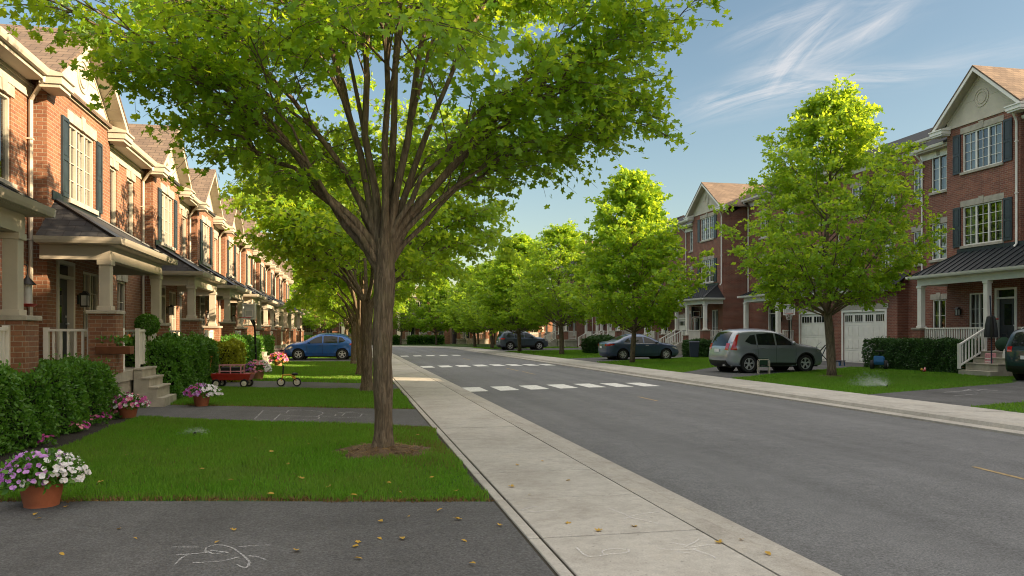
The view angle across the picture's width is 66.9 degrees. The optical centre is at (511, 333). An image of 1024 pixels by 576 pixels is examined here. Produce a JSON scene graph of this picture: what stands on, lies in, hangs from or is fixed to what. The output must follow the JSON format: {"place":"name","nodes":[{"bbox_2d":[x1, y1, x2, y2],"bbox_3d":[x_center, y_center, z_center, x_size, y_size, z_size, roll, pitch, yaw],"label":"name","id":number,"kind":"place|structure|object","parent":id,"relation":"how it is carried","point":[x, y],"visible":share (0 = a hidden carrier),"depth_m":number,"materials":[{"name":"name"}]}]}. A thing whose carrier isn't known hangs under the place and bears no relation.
{"place":"outdoors","nodes":[
{"label":"outdoors","id":0,"kind":"place"},
{"bbox_2d":[0,415,488,501],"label":"lawn grass","id":1,"kind":"structure","parent":0,"point":[131,433],"depth_m":9.30,"materials":[{"name":"green plant"}]},
{"bbox_2d":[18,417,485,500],"bbox_3d":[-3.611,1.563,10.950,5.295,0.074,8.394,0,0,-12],"label":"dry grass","id":2,"kind":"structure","parent":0,"point":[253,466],"depth_m":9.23,"materials":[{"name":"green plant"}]},
{"bbox_2d":[16,362,490,501],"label":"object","id":3,"kind":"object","parent":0,"point":[475,483],"visible":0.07,"depth_m":8.36,"materials":[{"name":"plant"}]},
{"bbox_2d":[0,26,55,385],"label":"brick townhouse","id":4,"kind":"structure","parent":3,"relation":"on","point":[21,65],"depth_m":13.45,"materials":[{"name":"red brick"}]},
{"bbox_2d":[0,72,16,189],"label":"window","id":5,"kind":"structure","parent":4,"relation":"in","point":[9,89],"depth_m":14.57,"materials":[{"name":"beige paint"}]},
{"bbox_2d":[24,264,37,306],"bbox_3d":[-9.201,-0.926,14.691,0.359,0.852,0.359,0,0,33],"label":"bird feeder","id":6,"kind":"object","parent":4,"relation":"attached to","point":[28,282],"visible":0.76,"depth_m":14.64,"materials":[{"name":"plastic"}]},
{"bbox_2d":[0,417,135,469],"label":"flower bed","id":7,"kind":"object","parent":3,"relation":"on","point":[64,439],"depth_m":11.70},
{"bbox_2d":[0,352,124,455],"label":"clipped hedge","id":8,"kind":"object","parent":7,"relation":"on","point":[58,396],"visible":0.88,"depth_m":11.55,"materials":[{"name":"green plant"}]},
{"bbox_2d":[110,392,150,417],"bbox_3d":[-7.194,1.350,14.592,0.706,0.488,0.757,0,0,-12],"label":"flower pot","id":9,"kind":"object","parent":7,"relation":"on","point":[127,405],"visible":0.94,"depth_m":14.46,"materials":[{"name":"ceramic"}]},
{"bbox_2d":[0,24,177,408],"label":"brick townhouse","id":10,"kind":"structure","parent":3,"relation":"on","point":[96,258],"depth_m":16.77,"materials":[{"name":"brick"}]},
{"bbox_2d":[56,260,74,359],"bbox_3d":[-9.603,-0.370,16.569,0.160,2.340,1.040,0,0,-12],"label":"door","id":11,"kind":"structure","parent":10,"relation":"in","point":[65,270],"depth_m":16.81,"materials":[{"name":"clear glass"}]},
{"bbox_2d":[67,109,98,215],"bbox_3d":[-9.852,-3.850,17.595,0.321,2.080,1.920,0,0,-12],"label":"window","id":12,"kind":"structure","parent":10,"relation":"in","point":[80,123],"depth_m":17.82,"materials":[{"name":"beige paint"}]},
{"bbox_2d":[83,271,97,336],"bbox_3d":[-9.988,-0.665,18.256,0.321,1.510,1.380,0,0,-12],"label":"window","id":13,"kind":"structure","parent":10,"relation":"in","point":[87,276],"depth_m":18.27,"materials":[{"name":"beige paint"}]},
{"bbox_2d":[95,334,133,353],"bbox_3d":[-7.902,0.215,15.454,0.698,0.411,0.364,0,0,-12],"label":"window planter","id":14,"kind":"object","parent":10,"relation":"attached to","point":[121,349],"visible":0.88,"depth_m":15.32,"materials":[{"name":"brown wood"}]},
{"bbox_2d":[110,155,118,225],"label":"window","id":15,"kind":"structure","parent":10,"relation":"in","point":[113,162],"depth_m":21.17,"materials":[{"name":"beige paint"}]},
{"bbox_2d":[116,275,127,327],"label":"window","id":16,"kind":"structure","parent":10,"relation":"in","point":[124,278],"depth_m":22.03,"materials":[{"name":"beige paint"}]},
{"bbox_2d":[126,169,137,238],"bbox_3d":[-11.180,-3.740,22.539,0.321,2.060,0.940,0,0,-12],"label":"window","id":17,"kind":"structure","parent":10,"relation":"in","point":[129,174],"depth_m":22.85,"materials":[{"name":"beige paint"}]},
{"bbox_2d":[85,124,226,381],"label":"brick townhouse","id":18,"kind":"structure","parent":3,"relation":"on","point":[168,233],"depth_m":25.33,"materials":[{"name":"brick"}]},
{"bbox_2d":[160,182,175,250],"bbox_3d":[-11.532,-3.850,25.723,0.321,2.080,1.920,0,0,-12],"label":"window","id":19,"kind":"structure","parent":18,"relation":"in","point":[166,204],"depth_m":25.96,"materials":[{"name":"beige paint"}]},
{"bbox_2d":[169,291,179,334],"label":"window","id":20,"kind":"structure","parent":18,"relation":"in","point":[172,295],"depth_m":26.63,"materials":[{"name":"beige paint"}]},
{"bbox_2d":[165,168,251,335],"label":"brick townhouse","id":21,"kind":"structure","parent":3,"relation":"on","point":[208,220],"depth_m":32.13,"materials":[{"name":"red brick"}]},
{"bbox_2d":[202,215,211,267],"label":"window","id":22,"kind":"structure","parent":21,"relation":"in","point":[205,262],"depth_m":32.78,"materials":[{"name":"beige paint"}]},
{"bbox_2d":[216,337,248,381],"bbox_3d":[-9.512,0.877,25.760,1.407,1.584,1.858,0,0,-12],"label":"golden shrub","id":23,"kind":"object","parent":3,"relation":"on","point":[233,351],"visible":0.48,"depth_m":25.19,"materials":[{"name":"green plant"}]},
{"bbox_2d":[219,197,272,364],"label":"brick townhouse","id":24,"kind":"structure","parent":3,"relation":"on","point":[230,264],"depth_m":38.97,"materials":[{"name":"red brick"}]},
{"bbox_2d":[0,493,493,502],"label":"dry grass","id":25,"kind":"structure","parent":3,"relation":"on","point":[304,497],"depth_m":7.39,"materials":[{"name":"green plant"}]},
{"bbox_2d":[238,303,256,359],"bbox_3d":[-10.543,0.205,31.407,0.680,2.790,1.474,0,0,13],"label":"basketball hoop","id":26,"kind":"object","parent":3,"relation":"on","point":[248,312],"visible":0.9,"depth_m":31.23,"materials":[{"name":"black plastic"}]},
{"bbox_2d":[243,359,271,379],"bbox_3d":[-8.729,1.229,26.602,0.995,0.730,0.951,0,0,-12],"label":"flower pot","id":27,"kind":"object","parent":3,"relation":"on","point":[259,368],"visible":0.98,"depth_m":26.36,"materials":[{"name":"ceramic"}]},
{"bbox_2d":[239,217,283,356],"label":"brick townhouse","id":28,"kind":"structure","parent":3,"relation":"on","point":[248,272],"depth_m":45.47,"materials":[{"name":"brown brick"}]},
{"bbox_2d":[254,232,286,349],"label":"brick townhouse","id":29,"kind":"structure","parent":3,"relation":"on","point":[261,278],"depth_m":52.50,"materials":[{"name":"brown brick"}]},
{"bbox_2d":[268,352,288,365],"bbox_3d":[-11.274,1.246,37.470,0.990,0.695,1.015,0,0,-12],"label":"flower pot","id":30,"kind":"object","parent":3,"relation":"on","point":[277,358],"visible":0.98,"depth_m":37.26,"materials":[{"name":"ceramic"}]},
{"bbox_2d":[266,258,294,345],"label":"brick townhouse","id":31,"kind":"structure","parent":3,"relation":"on","point":[271,279],"depth_m":58.45,"materials":[{"name":"beige paint"}]},
{"bbox_2d":[275,257,300,342],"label":"brick townhouse","id":32,"kind":"structure","parent":3,"relation":"on","point":[281,276],"depth_m":65.40,"materials":[{"name":"brown brick"}]},
{"bbox_2d":[170,386,414,408],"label":"lawn grass","id":33,"kind":"structure","parent":3,"relation":"on","point":[342,397],"depth_m":18.64,"materials":[{"name":"green plant"}]},
{"bbox_2d":[282,260,305,341],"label":"brick townhouse","id":34,"kind":"structure","parent":3,"relation":"on","point":[287,282],"depth_m":72.23,"materials":[{"name":"red brick"}]},
{"bbox_2d":[250,361,393,383],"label":"lawn grass","id":35,"kind":"structure","parent":3,"relation":"on","point":[298,367],"depth_m":30.84,"materials":[{"name":"green plant"}]},
{"bbox_2d":[245,152,462,374],"bbox_3d":[-5.789,-2.522,29.178,8.157,8.362,8.165,0,0,-12],"label":"maple tree","id":36,"kind":"object","parent":3,"relation":"on","point":[406,291],"visible":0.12,"depth_m":29.46,"materials":[{"name":"green plant"}]},
{"bbox_2d":[293,265,418,363],"bbox_3d":[-7.945,-2.025,39.605,6.761,7.355,7.018,0,0,-7],"label":"maple tree","id":37,"kind":"object","parent":3,"relation":"on","point":[324,297],"visible":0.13,"depth_m":39.19,"materials":[{"name":"green plant"}]},
{"bbox_2d":[0,0,732,447],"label":"maple tree","id":38,"kind":"object","parent":3,"relation":"on","point":[308,36],"visible":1,"depth_m":10.09,"materials":[{"name":"green plant"}]},
{"bbox_2d":[217,72,526,391],"bbox_3d":[-3.914,-2.519,20.904,7.976,8.358,7.683,0,0,23],"label":"maple tree","id":39,"kind":"object","parent":3,"relation":"on","point":[309,227],"visible":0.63,"depth_m":20.23,"materials":[{"name":"green plant"}]},
{"bbox_2d":[334,444,429,459],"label":"straw mulch","id":40,"kind":"object","parent":3,"relation":"on","point":[382,451],"visible":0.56,"depth_m":10.18,"materials":[{"name":"plant"}]},
{"bbox_2d":[118,405,429,426],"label":"driveway with hopscotch","id":41,"kind":"structure","parent":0,"point":[413,417],"depth_m":15.37,"materials":[{"name":"concrete"}]},
{"bbox_2d":[183,383,223,405],"bbox_3d":[-6.759,1.335,16.981,0.832,0.517,0.828,0,0,-12],"label":"flower pot","id":42,"kind":"object","parent":41,"relation":"on","point":[201,393],"visible":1,"depth_m":16.84,"materials":[{"name":"ceramic"}]},
{"bbox_2d":[0,501,554,575],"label":"driveway in front","id":43,"kind":"structure","parent":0,"point":[88,538],"depth_m":5.96,"materials":[{"name":"asphalt"}]},
{"bbox_2d":[0,448,91,508],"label":"flower pot","id":44,"kind":"object","parent":43,"relation":"on","point":[42,478],"visible":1,"depth_m":7.03,"materials":[{"name":"ceramic"}]},
{"bbox_2d":[225,381,397,389],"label":"driveway with toys","id":45,"kind":"structure","parent":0,"point":[265,384],"depth_m":24.05,"materials":[{"name":"concrete"}]},
{"bbox_2d":[210,356,255,386],"bbox_3d":[-8.289,1.137,22.852,1.300,0.915,0.570,0,0,-3],"label":"toy wagon","id":46,"kind":"object","parent":45,"relation":"on","point":[228,373],"visible":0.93,"depth_m":22.64,"materials":[{"name":"red metal"}]},
{"bbox_2d":[289,358,356,361],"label":"driveway of blue car","id":47,"kind":"structure","parent":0,"point":[320,359],"depth_m":46.84,"materials":[{"name":"concrete"}]},
{"bbox_2d":[284,333,350,359],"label":"parked hatchback","id":48,"kind":"object","parent":47,"relation":"on","point":[337,346],"visible":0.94,"depth_m":46.38,"materials":[{"name":"paint"}]},
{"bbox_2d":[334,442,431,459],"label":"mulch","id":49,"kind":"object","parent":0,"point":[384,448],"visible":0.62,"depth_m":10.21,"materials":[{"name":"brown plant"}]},
{"bbox_2d":[0,0,1023,334],"label":"sky","id":50,"kind":"structure","parent":0,"point":[740,80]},
{"bbox_2d":[489,348,581,350],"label":"driveway of dark car","id":51,"kind":"structure","parent":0,"point":[539,350],"depth_m":74.67,"materials":[{"name":"concrete"}]},
{"bbox_2d":[496,330,547,349],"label":"parked suv","id":52,"kind":"object","parent":51,"relation":"on","point":[506,340],"visible":0.86,"depth_m":72.85,"materials":[{"name":"paint"}]},
{"bbox_2d":[506,349,601,358],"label":"lawn grass","id":53,"kind":"structure","parent":0,"point":[577,353],"depth_m":57.65,"materials":[{"name":"green plant"}]},
{"bbox_2d":[393,378,749,575],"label":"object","id":54,"kind":"object","parent":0,"point":[518,530],"visible":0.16,"depth_m":7.02,"materials":[{"name":"grey concrete"}]},
{"bbox_2d":[372,348,777,575],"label":"sidewalk by tree row","id":55,"kind":"structure","parent":54,"relation":"on","point":[584,500],"depth_m":7.08,"materials":[{"name":"concrete"}]},
{"bbox_2d":[392,353,841,575],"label":"kerb by tree row","id":56,"kind":"structure","parent":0,"point":[779,561],"depth_m":7.31,"materials":[{"name":"concrete"}]},
{"bbox_2d":[570,355,682,361],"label":"driveway of grey saloon","id":57,"kind":"structure","parent":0,"point":[598,359],"depth_m":48.19,"materials":[{"name":"concrete"}]},
{"bbox_2d":[598,334,678,359],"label":"parked saloon","id":58,"kind":"object","parent":57,"relation":"on","point":[618,347],"visible":0.91,"depth_m":45.85,"materials":[{"name":"metal"}]},
{"bbox_2d":[597,356,715,371],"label":"lawn grass","id":59,"kind":"structure","parent":0,"point":[685,364],"depth_m":39.20,"materials":[{"name":"green plant"}]},
{"bbox_2d":[372,347,1023,575],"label":"road","id":60,"kind":"structure","parent":0,"point":[844,492],"depth_m":10.14,"materials":[{"name":"grey asphalt"}]},
{"bbox_2d":[464,383,656,391],"bbox_3d":[1.570,1.684,24.437,6.714,0.026,1.725,0,0,-21],"label":"crosswalk marking","id":61,"kind":"object","parent":60,"relation":"on","point":[500,388],"visible":0.97,"depth_m":24.35,"materials":[{"name":"white paint"}]},
{"bbox_2d":[392,346,1023,436],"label":"kerb by driveways","id":62,"kind":"structure","parent":0,"point":[1010,428],"depth_m":18.32,"materials":[{"name":"concrete"}]},
{"bbox_2d":[392,343,1023,412],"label":"front yards by driveways","id":63,"kind":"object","parent":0,"point":[495,345],"visible":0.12,"depth_m":50.36,"materials":[{"name":"plant"}]},
{"bbox_2d":[290,289,341,334],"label":"brick townhouse","id":64,"kind":"structure","parent":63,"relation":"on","point":[310,331],"depth_m":110.41,"materials":[{"name":"brown brick"}]},
{"bbox_2d":[294,304,340,333],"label":"young maple tree","id":65,"kind":"object","parent":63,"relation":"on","point":[313,321],"visible":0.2,"depth_m":103.55,"materials":[{"name":"green plant"}]},
{"bbox_2d":[393,295,421,344],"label":"young maple tree","id":66,"kind":"object","parent":63,"relation":"on","point":[406,323],"visible":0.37,"depth_m":104.21,"materials":[{"name":"green plant"}]},
{"bbox_2d":[406,334,445,344],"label":"hedge","id":67,"kind":"object","parent":63,"relation":"on","point":[417,339],"visible":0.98,"depth_m":107.45,"materials":[{"name":"green plant"}]},
{"bbox_2d":[402,286,451,343],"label":"brick townhouse","id":68,"kind":"structure","parent":63,"relation":"on","point":[445,333],"depth_m":112.84,"materials":[{"name":"red brick"}]},
{"bbox_2d":[406,276,457,344],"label":"young maple tree","id":69,"kind":"object","parent":63,"relation":"on","point":[430,321],"visible":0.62,"depth_m":101.85,"materials":[{"name":"green plant"}]},
{"bbox_2d":[430,263,495,346],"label":"young maple tree","id":70,"kind":"object","parent":63,"relation":"on","point":[453,319],"visible":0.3,"depth_m":87.74,"materials":[{"name":"green plant"}]},
{"bbox_2d":[442,257,523,347],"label":"young maple tree","id":71,"kind":"object","parent":63,"relation":"on","point":[469,320],"visible":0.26,"depth_m":78.15,"materials":[{"name":"green plant"}]},
{"bbox_2d":[452,291,513,343],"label":"brick townhouse","id":72,"kind":"structure","parent":63,"relation":"on","point":[463,338],"depth_m":113.50,"materials":[{"name":"brown brick"}]},
{"bbox_2d":[462,231,567,351],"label":"young maple tree","id":73,"kind":"object","parent":63,"relation":"on","point":[497,303],"visible":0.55,"depth_m":63.72,"materials":[{"name":"green plant"}]},
{"bbox_2d":[506,220,619,353],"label":"young maple tree","id":74,"kind":"object","parent":63,"relation":"on","point":[564,235],"visible":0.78,"depth_m":55.62,"materials":[{"name":"green plant"}]},
{"bbox_2d":[543,240,603,346],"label":"tall brick house","id":75,"kind":"structure","parent":63,"relation":"on","point":[573,332],"depth_m":88.79,"materials":[{"name":"red brick"}]},
{"bbox_2d":[578,246,610,347],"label":"tall garage house","id":76,"kind":"structure","parent":63,"relation":"on","point":[595,329],"depth_m":84.56,"materials":[{"name":"red brick"}]},
{"bbox_2d":[580,336,610,353],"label":"clipped hedge","id":77,"kind":"object","parent":63,"relation":"on","point":[591,345],"visible":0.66,"depth_m":59.17,"materials":[{"name":"green plant"}]},
{"bbox_2d":[558,164,718,362],"bbox_3d":[6.458,-3.681,41.005,7.886,10.654,8.921,0,0,-12],"label":"young maple tree","id":78,"kind":"object","parent":63,"relation":"on","point":[636,202],"visible":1,"depth_m":39.83,"materials":[{"name":"green plant"}]},
{"bbox_2d":[593,215,683,336],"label":"tall brick house","id":79,"kind":"structure","parent":63,"relation":"on","point":[615,332],"depth_m":72.37,"materials":[{"name":"brown brick"}]},
{"bbox_2d":[643,216,686,343],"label":"tall garage house","id":80,"kind":"structure","parent":63,"relation":"on","point":[661,333],"depth_m":65.01,"materials":[{"name":"red brick"}]},
{"bbox_2d":[681,338,711,356],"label":"clipped hedge","id":81,"kind":"object","parent":63,"relation":"on","point":[704,345],"visible":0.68,"depth_m":50.33,"materials":[{"name":"green plant"}]},
{"bbox_2d":[659,182,768,354],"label":"tall brick house","id":82,"kind":"structure","parent":63,"relation":"on","point":[719,302],"depth_m":54.76,"materials":[{"name":"brick"}]},
{"bbox_2d":[700,212,713,242],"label":"window","id":83,"kind":"structure","parent":82,"relation":"in","point":[705,217],"depth_m":56.30,"materials":[{"name":"white paint"}]},
{"bbox_2d":[683,361,869,377],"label":"driveway of silver car","id":84,"kind":"structure","parent":63,"relation":"attached to","point":[714,371],"depth_m":31.87,"materials":[{"name":"concrete"}]},
{"bbox_2d":[709,328,821,372],"bbox_3d":[10.457,0.735,31.923,4.646,1.855,2.271,0,0,-17],"label":"parked suv","id":85,"kind":"object","parent":84,"relation":"on","point":[742,350],"visible":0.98,"depth_m":31.01,"materials":[{"name":"silver metal"}]},
{"bbox_2d":[737,137,904,360],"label":"tall garage house","id":86,"kind":"structure","parent":63,"relation":"on","point":[808,328],"depth_m":48.77,"materials":[{"name":"red brick"}]},
{"bbox_2d":[797,307,825,360],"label":"garage door","id":87,"kind":"structure","parent":86,"relation":"in","point":[812,324],"depth_m":45.34,"materials":[{"name":"white paint"}]},
{"bbox_2d":[705,73,952,374],"bbox_3d":[11.509,-3.793,27.671,8.541,10.886,7.692,0,0,-12],"label":"young maple tree","id":88,"kind":"object","parent":63,"relation":"on","point":[837,120],"visible":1,"depth_m":27.05,"materials":[{"name":"green plant"}]},
{"bbox_2d":[732,366,1014,393],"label":"lawn grass","id":89,"kind":"structure","parent":63,"relation":"on","point":[855,379],"depth_m":25.65,"materials":[{"name":"green plant"}]},
{"bbox_2d":[833,127,932,362],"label":"tall garage house","id":90,"kind":"structure","parent":63,"relation":"on","point":[855,326],"depth_m":39.69,"materials":[{"name":"red brick"}]},
{"bbox_2d":[840,303,888,362],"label":"garage door","id":91,"kind":"structure","parent":90,"relation":"in","point":[859,324],"depth_m":41.23,"materials":[{"name":"white paint"}]},
{"bbox_2d":[870,380,1023,405],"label":"driveway by the lawn sprinkler","id":92,"kind":"structure","parent":63,"relation":"attached to","point":[994,394],"depth_m":19.93,"materials":[{"name":"concrete"}]},
{"bbox_2d":[1005,327,1023,379],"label":"parked suv","id":93,"kind":"object","parent":92,"relation":"on","point":[1014,355],"visible":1,"depth_m":25.55,"materials":[{"name":"teal paint"}]},
{"bbox_2d":[905,65,1023,376],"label":"tall brick house","id":94,"kind":"structure","parent":63,"relation":"on","point":[971,158],"depth_m":31.78,"materials":[{"name":"brick"}]},
{"bbox_2d":[929,150,946,195],"bbox_3d":[19.202,-7.250,34.731,0.321,2.020,1.120,0,0,-12],"label":"window","id":95,"kind":"structure","parent":94,"relation":"in","point":[939,179],"depth_m":34.72,"materials":[{"name":"white paint"}]},
{"bbox_2d":[929,217,946,262],"bbox_3d":[19.202,-4.200,34.731,0.321,2.020,1.120,0,0,-12],"label":"window","id":96,"kind":"structure","parent":94,"relation":"in","point":[939,257],"depth_m":34.69,"materials":[{"name":"white paint"}]},
{"bbox_2d":[930,293,946,330],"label":"window","id":97,"kind":"structure","parent":94,"relation":"in","point":[935,297],"depth_m":34.72,"materials":[{"name":"white paint"}]},
{"bbox_2d":[970,293,982,335],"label":"window","id":98,"kind":"structure","parent":94,"relation":"in","point":[975,323],"depth_m":32.06,"materials":[{"name":"glass"}]},
{"bbox_2d":[959,114,1003,175],"bbox_3d":[19.271,-7.670,31.682,0.321,2.040,2.225,0,0,-12],"label":"window","id":99,"kind":"structure","parent":94,"relation":"in","point":[973,138],"depth_m":31.67,"materials":[{"name":"white paint"}]},
{"bbox_2d":[959,192,1003,248],"bbox_3d":[19.271,-4.580,31.682,0.321,2.060,2.225,0,0,-12],"label":"window","id":100,"kind":"structure","parent":94,"relation":"in","point":[972,211],"depth_m":31.95,"materials":[{"name":"white paint"}]},
{"bbox_2d":[994,287,1016,350],"bbox_3d":[19.479,-0.545,30.500,0.160,2.490,1.050,0,0,-12],"label":"door","id":101,"kind":"structure","parent":94,"relation":"in","point":[1005,307],"depth_m":30.57,"materials":[{"name":"black wood"}]},
{"bbox_2d":[984,296,997,363],"bbox_3d":[17.507,0.102,28.331,0.472,2.951,0.409,0,0,-12],"label":"patio parasol","id":102,"kind":"object","parent":63,"relation":"on","point":[991,329],"visible":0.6,"depth_m":28.23,"materials":[{"name":"black fabric"}]},
{"bbox_2d":[432,346,1023,423],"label":"sidewalk by driveways","id":103,"kind":"structure","parent":0,"point":[993,414],"depth_m":19.74,"materials":[{"name":"concrete"}]},
{"bbox_2d":[971,400,1023,412],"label":"lawn grass","id":104,"kind":"structure","parent":0,"point":[1018,407],"depth_m":16.45,"materials":[{"name":"green plant"}]},
{"label":"hedge bed","id":105,"kind":"structure","parent":0,"visible":0},
{"bbox_2d":[134,313,160,365],"bbox_3d":[-8.715,0.551,18.524,0.628,2.098,0.604,0,0,-12],"label":"topiary ball","id":106,"kind":"object","parent":105,"relation":"on","point":[147,321],"visible":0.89,"depth_m":18.39,"materials":[{"name":"green plant"}]},
{"bbox_2d":[125,328,222,398],"bbox_3d":[-9.423,0.762,20.845,2.481,1.806,5.712,0,0,-12],"label":"clipped hedge","id":107,"kind":"object","parent":105,"relation":"on","point":[181,362],"visible":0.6,"depth_m":19.09,"materials":[{"name":"green plant"}]},
{"label":"far hedge bed","id":108,"kind":"structure","parent":0,"visible":0},
{"bbox_2d":[220,332,262,366],"bbox_3d":[-11.421,0.784,31.057,2.284,1.796,7.907,0,0,-12],"label":"clipped hedge","id":109,"kind":"object","parent":108,"relation":"on","point":[247,340],"visible":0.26,"depth_m":31.16,"materials":[{"name":"green plant"}]},
{"bbox_2d":[251,332,275,359],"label":"clipped hedge","id":110,"kind":"object","parent":108,"relation":"on","point":[268,342],"visible":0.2,"depth_m":40.52,"materials":[{"name":"green plant"}]},
{"label":"hedge bed by porch","id":111,"kind":"structure","parent":0,"visible":0},
{"bbox_2d":[861,335,987,373],"bbox_3d":[17.291,0.857,32.630,1.572,1.558,6.649,0,0,-12],"label":"clipped hedge","id":112,"kind":"object","parent":111,"relation":"on","point":[931,355],"visible":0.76,"depth_m":32.18,"materials":[{"name":"green plant"}]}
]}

